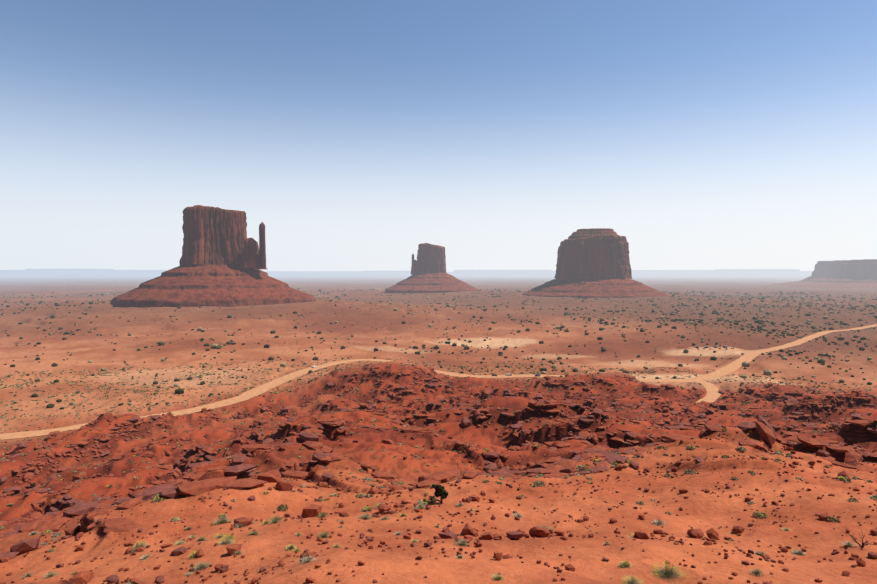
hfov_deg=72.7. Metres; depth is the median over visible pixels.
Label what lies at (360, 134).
sky
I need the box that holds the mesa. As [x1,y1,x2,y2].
[770,259,876,287]
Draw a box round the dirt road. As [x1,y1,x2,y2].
[0,324,876,439]
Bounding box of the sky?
[0,0,876,271]
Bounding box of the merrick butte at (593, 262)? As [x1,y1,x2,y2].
[522,228,667,298]
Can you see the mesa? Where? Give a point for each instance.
(846, 274)
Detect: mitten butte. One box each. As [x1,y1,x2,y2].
[111,205,315,307]
[384,243,478,292]
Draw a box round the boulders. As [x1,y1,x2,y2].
[0,364,876,583]
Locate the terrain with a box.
[0,275,876,583]
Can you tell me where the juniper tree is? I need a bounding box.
[429,484,447,502]
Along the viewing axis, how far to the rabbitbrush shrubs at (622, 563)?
53.19 m
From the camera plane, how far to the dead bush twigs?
53.12 m
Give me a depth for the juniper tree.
77.13 m
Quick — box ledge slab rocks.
[0,364,876,561]
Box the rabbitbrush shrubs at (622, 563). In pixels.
[30,531,805,567]
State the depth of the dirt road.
662.97 m
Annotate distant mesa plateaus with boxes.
[0,269,812,275]
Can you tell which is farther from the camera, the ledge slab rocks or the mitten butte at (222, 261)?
the mitten butte at (222, 261)
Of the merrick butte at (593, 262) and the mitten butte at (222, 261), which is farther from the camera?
the merrick butte at (593, 262)
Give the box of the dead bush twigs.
[846,530,872,547]
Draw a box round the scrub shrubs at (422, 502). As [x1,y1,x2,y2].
[0,288,876,583]

